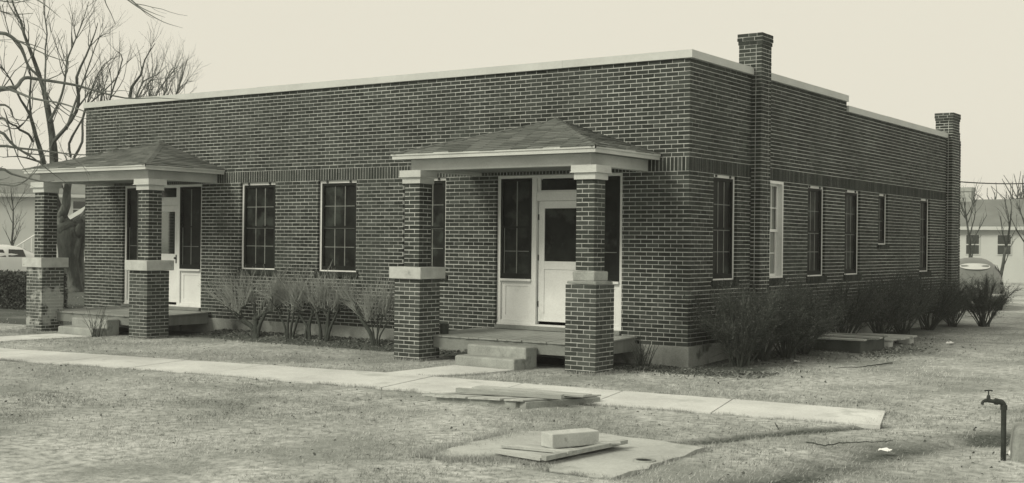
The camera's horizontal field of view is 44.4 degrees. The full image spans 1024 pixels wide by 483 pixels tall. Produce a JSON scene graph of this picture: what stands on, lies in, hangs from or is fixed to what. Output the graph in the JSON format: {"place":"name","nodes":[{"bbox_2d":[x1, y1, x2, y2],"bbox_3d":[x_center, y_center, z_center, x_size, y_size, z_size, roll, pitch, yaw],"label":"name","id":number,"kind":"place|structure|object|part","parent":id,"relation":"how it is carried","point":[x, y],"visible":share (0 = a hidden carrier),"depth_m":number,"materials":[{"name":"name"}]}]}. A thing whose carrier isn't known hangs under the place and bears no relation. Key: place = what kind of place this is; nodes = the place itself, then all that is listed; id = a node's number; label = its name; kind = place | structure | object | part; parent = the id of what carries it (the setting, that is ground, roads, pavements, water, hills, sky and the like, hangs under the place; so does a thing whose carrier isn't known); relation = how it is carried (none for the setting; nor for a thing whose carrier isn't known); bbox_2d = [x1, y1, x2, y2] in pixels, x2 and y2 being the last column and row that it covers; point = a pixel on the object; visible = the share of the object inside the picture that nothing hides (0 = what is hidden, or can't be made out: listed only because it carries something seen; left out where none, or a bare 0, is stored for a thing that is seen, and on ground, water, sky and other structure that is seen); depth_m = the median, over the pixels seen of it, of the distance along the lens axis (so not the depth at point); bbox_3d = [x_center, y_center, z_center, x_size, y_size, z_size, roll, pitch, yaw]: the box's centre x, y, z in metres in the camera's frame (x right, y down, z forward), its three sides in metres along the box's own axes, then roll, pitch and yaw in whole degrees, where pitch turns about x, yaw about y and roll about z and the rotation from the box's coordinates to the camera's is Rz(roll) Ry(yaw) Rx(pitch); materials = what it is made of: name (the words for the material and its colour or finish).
{"place":"outdoors","nodes":[
{"label":"outdoors","id":0,"kind":"place"},
{"bbox_2d":[16,234,34,253],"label":"house stairs","id":1,"kind":"structure","parent":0,"point":[25,241],"depth_m":67.98,"materials":[{"name":"white wood"}]},
{"bbox_2d":[0,333,91,341],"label":"path","id":2,"kind":"structure","parent":0,"point":[27,337],"depth_m":24.67,"materials":[{"name":"concrete"}]},
{"bbox_2d":[388,365,512,376],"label":"path","id":3,"kind":"structure","parent":0,"point":[459,370],"depth_m":18.94,"materials":[{"name":"concrete"}]},
{"bbox_2d":[0,282,1023,482],"bbox_3d":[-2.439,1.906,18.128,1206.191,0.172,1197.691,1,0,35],"label":"ground","id":4,"kind":"structure","parent":0,"point":[27,462],"depth_m":13.79,"materials":[{"name":"plant"}]},
{"bbox_2d":[0,176,31,245],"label":"bare tree","id":5,"kind":"object","parent":4,"relation":"on","point":[12,241],"visible":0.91,"depth_m":72.47,"materials":[{"name":"grey plant"}]},
{"bbox_2d":[0,245,34,273],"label":"parked car","id":6,"kind":"object","parent":4,"relation":"on","point":[11,257],"visible":0.35,"depth_m":59.78,"materials":[{"name":"paint"}]},
{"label":"side window","id":7,"kind":"part","parent":6,"relation":"part of","materials":[{"name":"black glass"}]},
{"bbox_2d":[0,269,67,309],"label":"hedge","id":8,"kind":"object","parent":4,"relation":"on","point":[13,289],"visible":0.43,"depth_m":33.54,"materials":[{"name":"grey plant"}]},
{"bbox_2d":[0,169,84,257],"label":"pale house","id":9,"kind":"structure","parent":4,"relation":"on","point":[77,204],"depth_m":78.24,"materials":[{"name":"white paint"}]},
{"bbox_2d":[72,200,84,213],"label":"window","id":10,"kind":"structure","parent":9,"relation":"in","point":[76,205],"depth_m":78.63,"materials":[{"name":"grey glass"}]},
{"bbox_2d":[68,207,84,256],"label":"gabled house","id":11,"kind":"structure","parent":4,"relation":"on","point":[74,216],"depth_m":66.36,"materials":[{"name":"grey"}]},
{"bbox_2d":[58,317,118,335],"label":"concrete steps","id":12,"kind":"structure","parent":4,"relation":"on","point":[78,326],"depth_m":25.37,"materials":[{"name":"grey concrete"}]},
{"bbox_2d":[0,0,185,192],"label":"bare tree","id":13,"kind":"object","parent":4,"relation":"on","point":[11,88],"visible":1,"depth_m":18.42,"materials":[{"name":"grey plant"}]},
{"bbox_2d":[83,304,108,336],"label":"twiggy shoots","id":14,"kind":"object","parent":4,"relation":"on","point":[94,330],"visible":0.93,"depth_m":24.84,"materials":[{"name":"grey plant"}]},
{"bbox_2d":[0,0,208,291],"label":"bare tree","id":15,"kind":"object","parent":4,"relation":"on","point":[70,241],"visible":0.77,"depth_m":45.05,"materials":[{"name":"grey plant"}]},
{"bbox_2d":[198,265,295,337],"bbox_3d":[-5.261,1.164,24.774,2.565,1.557,1.269,1,0,35],"label":"pruned shrub","id":16,"kind":"object","parent":4,"relation":"on","point":[229,298],"visible":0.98,"depth_m":24.68,"materials":[{"name":"grey plant"}]},
{"bbox_2d":[248,266,317,338],"bbox_3d":[-4.311,1.152,24.309,1.446,1.555,0.947,1,0,35],"label":"pruned shrub","id":17,"kind":"object","parent":4,"relation":"on","point":[289,334],"visible":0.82,"depth_m":24.24,"materials":[{"name":"grey plant"}]},
{"bbox_2d":[276,259,334,339],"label":"pruned shrub","id":18,"kind":"object","parent":4,"relation":"on","point":[314,309],"visible":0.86,"depth_m":23.96,"materials":[{"name":"grey plant"}]},
{"bbox_2d":[298,266,364,341],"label":"pruned shrub","id":19,"kind":"object","parent":4,"relation":"on","point":[329,307],"visible":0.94,"depth_m":23.65,"materials":[{"name":"grey plant"}]},
{"bbox_2d":[326,267,394,345],"bbox_3d":[-2.562,1.217,23.057,2.021,1.483,1.012,1,0,35],"label":"pruned shrub","id":20,"kind":"object","parent":4,"relation":"on","point":[367,302],"visible":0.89,"depth_m":22.94,"materials":[{"name":"grey plant"}]},
{"bbox_2d":[0,348,884,428],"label":"front walk","id":21,"kind":"structure","parent":4,"relation":"on","point":[633,399],"depth_m":17.16,"materials":[{"name":"concrete"}]},
{"bbox_2d":[22,32,960,373],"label":"brick building","id":22,"kind":"structure","parent":4,"relation":"on","point":[590,214],"depth_m":23.20,"materials":[{"name":"brick"}]},
{"bbox_2d":[237,182,276,274],"bbox_3d":[-5.135,-0.266,25.548,1.112,1.865,0.180,1,0,35],"label":"window","id":23,"kind":"structure","parent":22,"relation":"in","point":[258,199],"depth_m":25.59,"materials":[{"name":"glass"}]},
{"bbox_2d":[314,180,357,277],"bbox_3d":[-3.349,-0.249,24.315,1.112,1.865,0.179,1,0,35],"label":"window","id":24,"kind":"structure","parent":22,"relation":"in","point":[338,199],"depth_m":24.36,"materials":[{"name":"glass"}]},
{"bbox_2d":[430,178,447,279],"bbox_3d":[-1.580,-0.233,23.094,1.112,1.865,0.179,1,0,35],"label":"window","id":25,"kind":"structure","parent":22,"relation":"in","point":[438,207],"depth_m":22.97,"materials":[{"name":"black glass"}]},
{"bbox_2d":[440,323,448,333],"bbox_3d":[-1.136,1.465,21.084,0.163,0.168,0.166,1,0,35],"label":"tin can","id":26,"kind":"object","parent":22,"relation":"on","point":[444,328],"visible":1,"depth_m":21.02,"materials":[{"name":"metal"}]},
{"bbox_2d":[711,174,738,286],"bbox_3d":[3.536,-0.184,21.142,0.179,1.865,1.032,1,0,35],"label":"window","id":27,"kind":"structure","parent":22,"relation":"in","point":[723,221],"depth_m":21.24,"materials":[{"name":"black glass"}]},
{"bbox_2d":[769,180,785,283],"bbox_3d":[4.684,-0.170,22.822,0.200,1.865,1.042,1,0,35],"label":"window","id":28,"kind":"structure","parent":22,"relation":"in","point":[776,187],"depth_m":23.14,"materials":[{"name":"white paint"}]},
{"bbox_2d":[806,185,826,281],"bbox_3d":[5.899,-0.154,24.565,0.180,1.865,1.032,1,0,35],"label":"window","id":29,"kind":"structure","parent":22,"relation":"in","point":[815,193],"depth_m":24.67,"materials":[{"name":"glass"}]},
{"bbox_2d":[843,190,861,279],"bbox_3d":[7.058,-0.140,26.244,0.180,1.865,1.032,1,0,35],"label":"window","id":30,"kind":"structure","parent":22,"relation":"in","point":[851,197],"depth_m":26.36,"materials":[{"name":"black glass"}]},
{"bbox_2d":[877,194,889,248],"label":"window","id":31,"kind":"structure","parent":22,"relation":"in","point":[882,197],"depth_m":28.00,"materials":[{"name":"glass"}]},
{"bbox_2d":[919,198,930,275],"bbox_3d":[9.938,-0.104,30.417,0.180,1.865,0.932,1,0,35],"label":"window","id":32,"kind":"structure","parent":22,"relation":"in","point":[923,202],"depth_m":30.59,"materials":[{"name":"glass"}]},
{"bbox_2d":[455,343,536,369],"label":"concrete steps","id":33,"kind":"structure","parent":4,"relation":"on","point":[500,356],"depth_m":19.61,"materials":[{"name":"grey concrete"}]},
{"bbox_2d":[422,392,600,408],"bbox_3d":[-0.014,1.965,15.479,1.940,0.202,1.140,1,0,35],"label":"cistern hatch","id":34,"kind":"object","parent":4,"relation":"on","point":[499,400],"visible":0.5,"depth_m":15.12,"materials":[{"name":"concrete"}]},
{"bbox_2d":[456,388,563,399],"bbox_3d":[-0.039,1.836,15.197,1.453,0.065,0.089,1,0,28],"label":"timber","id":35,"kind":"object","parent":34,"relation":"on","point":[513,393],"visible":1,"depth_m":15.14,"materials":[{"name":"grey wood"}]},
{"bbox_2d":[472,385,591,396],"bbox_3d":[0.230,1.839,15.445,1.563,0.024,0.240,1,0,30],"label":"plank","id":36,"kind":"object","parent":34,"relation":"on","point":[573,394],"visible":0.93,"depth_m":15.41,"materials":[{"name":"grey wood"}]},
{"bbox_2d":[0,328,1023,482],"bbox_3d":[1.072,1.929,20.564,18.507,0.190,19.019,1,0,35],"label":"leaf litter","id":37,"kind":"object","parent":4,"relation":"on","point":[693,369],"visible":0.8,"depth_m":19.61,"materials":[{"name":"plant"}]},
{"bbox_2d":[430,431,703,479],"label":"cistern slab","id":38,"kind":"structure","parent":4,"relation":"on","point":[612,461],"depth_m":11.56,"materials":[{"name":"concrete"}]},
{"bbox_2d":[490,439,627,460],"bbox_3d":[0.435,1.896,11.636,0.690,0.053,1.257,1,0,40],"label":"wooden lid","id":39,"kind":"object","parent":38,"relation":"on","point":[538,455],"visible":0.64,"depth_m":11.33,"materials":[{"name":"grey wood"}]},
{"bbox_2d":[501,444,571,453],"bbox_3d":[0.216,1.874,11.338,0.681,0.030,0.070,1,0,28],"label":"wood strip","id":40,"kind":"object","parent":39,"relation":"on","point":[531,448],"visible":1,"depth_m":11.32,"materials":[{"name":"grey wood"}]},
{"bbox_2d":[541,428,598,447],"bbox_3d":[0.539,1.822,11.634,0.527,0.139,0.196,1,0,-32],"label":"concrete block","id":41,"kind":"object","parent":39,"relation":"on","point":[569,438],"depth_m":11.54,"materials":[{"name":"concrete"}]},
{"bbox_2d":[594,442,620,444],"bbox_3d":[0.885,1.879,11.707,0.256,0.023,0.061,1,0,-4],"label":"wood strip","id":42,"kind":"object","parent":39,"relation":"on","point":[614,443],"visible":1,"depth_m":11.68,"materials":[{"name":"grey wood"}]},
{"bbox_2d":[633,458,655,462],"bbox_3d":[1.181,1.951,11.211,0.210,0.012,0.210,1,0,35],"label":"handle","id":43,"kind":"object","parent":38,"relation":"on","point":[645,460],"visible":1,"depth_m":11.20,"materials":[{"name":"metal"}]},
{"bbox_2d":[630,334,660,366],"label":"twiggy shoots","id":44,"kind":"object","parent":4,"relation":"on","point":[641,361],"visible":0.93,"depth_m":20.02,"materials":[{"name":"grey plant"}]},
{"bbox_2d":[441,342,975,378],"bbox_3d":[4.486,2.005,21.491,11.346,0.091,4.961,1,0,-20],"label":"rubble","id":45,"kind":"object","parent":4,"relation":"on","point":[885,351],"visible":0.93,"depth_m":22.73,"materials":[{"name":"grey stone"}]},
{"bbox_2d":[682,275,796,367],"bbox_3d":[3.859,1.291,20.127,1.969,1.522,2.139,1,0,35],"label":"dense shrub","id":46,"kind":"object","parent":4,"relation":"on","point":[740,328],"visible":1,"depth_m":20.02,"materials":[{"name":"black plant"}]},
{"bbox_2d":[725,279,810,360],"bbox_3d":[4.156,1.309,21.259,1.746,1.443,2.163,1,0,-17],"label":"dense shrub","id":47,"kind":"object","parent":4,"relation":"on","point":[761,356],"visible":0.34,"depth_m":20.80,"materials":[{"name":"black plant"}]},
{"bbox_2d":[743,276,846,358],"bbox_3d":[4.650,1.289,21.483,1.924,1.503,2.203,1,0,-24],"label":"dense shrub","id":48,"kind":"object","parent":4,"relation":"on","point":[790,351],"visible":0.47,"depth_m":21.42,"materials":[{"name":"black plant"}]},
{"bbox_2d":[770,273,851,353],"bbox_3d":[5.072,1.295,22.255,1.930,1.492,2.097,1,0,-15],"label":"dense shrub","id":49,"kind":"object","parent":4,"relation":"on","point":[805,349],"visible":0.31,"depth_m":22.02,"materials":[{"name":"black plant"}]},
{"bbox_2d":[796,332,890,352],"bbox_3d":[6.225,2.001,23.604,1.460,0.494,1.460,1,0,35],"label":"cellar hatch","id":50,"kind":"object","parent":4,"relation":"on","point":[849,342],"visible":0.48,"depth_m":23.08,"materials":[{"name":"concrete"}]},
{"bbox_2d":[806,440,891,445],"bbox_3d":[3.322,1.953,12.190,0.916,0.027,0.199,1,0,-11],"label":"fallen stick","id":51,"kind":"object","parent":4,"relation":"on","point":[841,442],"visible":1,"depth_m":12.18,"materials":[{"name":"wood"}]},
{"bbox_2d":[820,274,894,333],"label":"dense shrub","id":52,"kind":"object","parent":4,"relation":"on","point":[856,316],"visible":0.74,"depth_m":24.58,"materials":[{"name":"black plant"}]},
{"bbox_2d":[840,362,892,367],"bbox_3d":[5.758,2.009,20.314,1.632,0.035,0.177,1,0,-40],"label":"fallen stick","id":53,"kind":"object","parent":4,"relation":"on","point":[870,365],"visible":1,"depth_m":20.33,"materials":[{"name":"wood"}]},
{"bbox_2d":[878,448,891,450],"bbox_3d":[3.505,1.952,11.796,0.116,0.023,0.108,1,0,35],"label":"paper scrap","id":54,"kind":"object","parent":4,"relation":"on","point":[886,449],"visible":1,"depth_m":11.79,"materials":[{"name":"white paper"}]},
{"bbox_2d":[857,333,916,346],"bbox_3d":[7.315,2.027,25.140,1.164,0.274,1.517,1,0,35],"label":"cellar hatch","id":55,"kind":"object","parent":4,"relation":"on","point":[908,339],"visible":0.37,"depth_m":25.20,"materials":[{"name":"grey wood"}]},
{"bbox_2d":[852,269,927,333],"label":"dense shrub","id":56,"kind":"object","parent":4,"relation":"on","point":[885,316],"visible":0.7,"depth_m":26.12,"materials":[{"name":"black plant"}]},
{"bbox_2d":[876,267,945,333],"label":"dense shrub","id":57,"kind":"object","parent":4,"relation":"on","point":[903,330],"visible":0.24,"depth_m":27.56,"materials":[{"name":"black plant"}]},
{"bbox_2d":[902,265,989,329],"bbox_3d":[9.831,1.300,28.902,2.383,1.591,1.925,1,0,41],"label":"dense shrub","id":58,"kind":"object","parent":4,"relation":"on","point":[947,292],"visible":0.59,"depth_m":28.77,"materials":[{"name":"black plant"}]},
{"bbox_2d":[931,283,979,326],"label":"dense shrub","id":59,"kind":"object","parent":4,"relation":"on","point":[954,314],"visible":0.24,"depth_m":30.52,"materials":[{"name":"black plant"}]},
{"bbox_2d":[959,177,986,256],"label":"bare tree","id":60,"kind":"object","parent":4,"relation":"on","point":[969,239],"visible":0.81,"depth_m":54.30,"materials":[{"name":"grey plant"}]},
{"bbox_2d":[958,257,1004,309],"bbox_3d":[15.067,1.335,41.086,1.801,1.636,5.020,1,0,17],"label":"parked car","id":61,"kind":"object","parent":4,"relation":"on","point":[971,267],"visible":0.27,"depth_m":39.51,"materials":[{"name":"paint"}]},
{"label":"rear window","id":62,"kind":"part","parent":61,"relation":"part of","materials":[{"name":"white glass"}]},
{"bbox_2d":[954,272,1023,326],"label":"dense shrub","id":63,"kind":"object","parent":4,"relation":"on","point":[983,305],"visible":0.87,"depth_m":30.91,"materials":[{"name":"black plant"}]},
{"bbox_2d":[958,187,1023,282],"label":"pale house","id":64,"kind":"structure","parent":4,"relation":"on","point":[990,245],"depth_m":72.36,"materials":[{"name":"white paint"}]},
{"bbox_2d":[965,234,979,254],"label":"window","id":65,"kind":"structure","parent":64,"relation":"in","point":[977,248],"depth_m":72.70,"materials":[{"name":"grey glass"}]},
{"bbox_2d":[997,234,1011,254],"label":"window","id":66,"kind":"structure","parent":64,"relation":"in","point":[1000,242],"depth_m":71.80,"materials":[{"name":"grey glass"}]},
{"bbox_2d":[981,390,1006,460],"bbox_3d":[4.413,1.730,11.511,0.256,0.746,0.061,1,0,-8],"label":"water tap","id":67,"kind":"object","parent":4,"relation":"on","point":[1002,403],"visible":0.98,"depth_m":11.50,"materials":[{"name":"metal"}]},
{"bbox_2d":[976,172,1023,198],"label":"bare trees","id":68,"kind":"object","parent":4,"relation":"on","point":[1020,194],"depth_m":141.62,"materials":[{"name":"grey plant"}]},
{"bbox_2d":[996,179,1018,277],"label":"bare tree","id":69,"kind":"object","parent":4,"relation":"on","point":[1007,241],"visible":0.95,"depth_m":53.76,"materials":[{"name":"grey plant"}]},
{"bbox_2d":[1008,422,1023,461],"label":"concrete lump","id":70,"kind":"object","parent":4,"relation":"on","point":[1016,447],"visible":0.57,"depth_m":11.46,"materials":[{"name":"grey concrete"}]},
{"bbox_2d":[1011,174,1023,241],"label":"bare tree","id":71,"kind":"object","parent":4,"relation":"on","point":[1018,207],"visible":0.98,"depth_m":53.93,"materials":[{"name":"grey plant"}]},
{"bbox_2d":[0,0,1023,199],"label":"sky","id":72,"kind":"structure","parent":0,"point":[912,61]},
{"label":"utility pole","id":73,"kind":"object","parent":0,"visible":0},
{"bbox_2d":[961,181,1023,183],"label":"utility wire","id":74,"kind":"object","parent":73,"relation":"attached to","point":[991,183],"visible":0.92,"depth_m":35.47,"materials":[{"name":"metal"}]}
]}

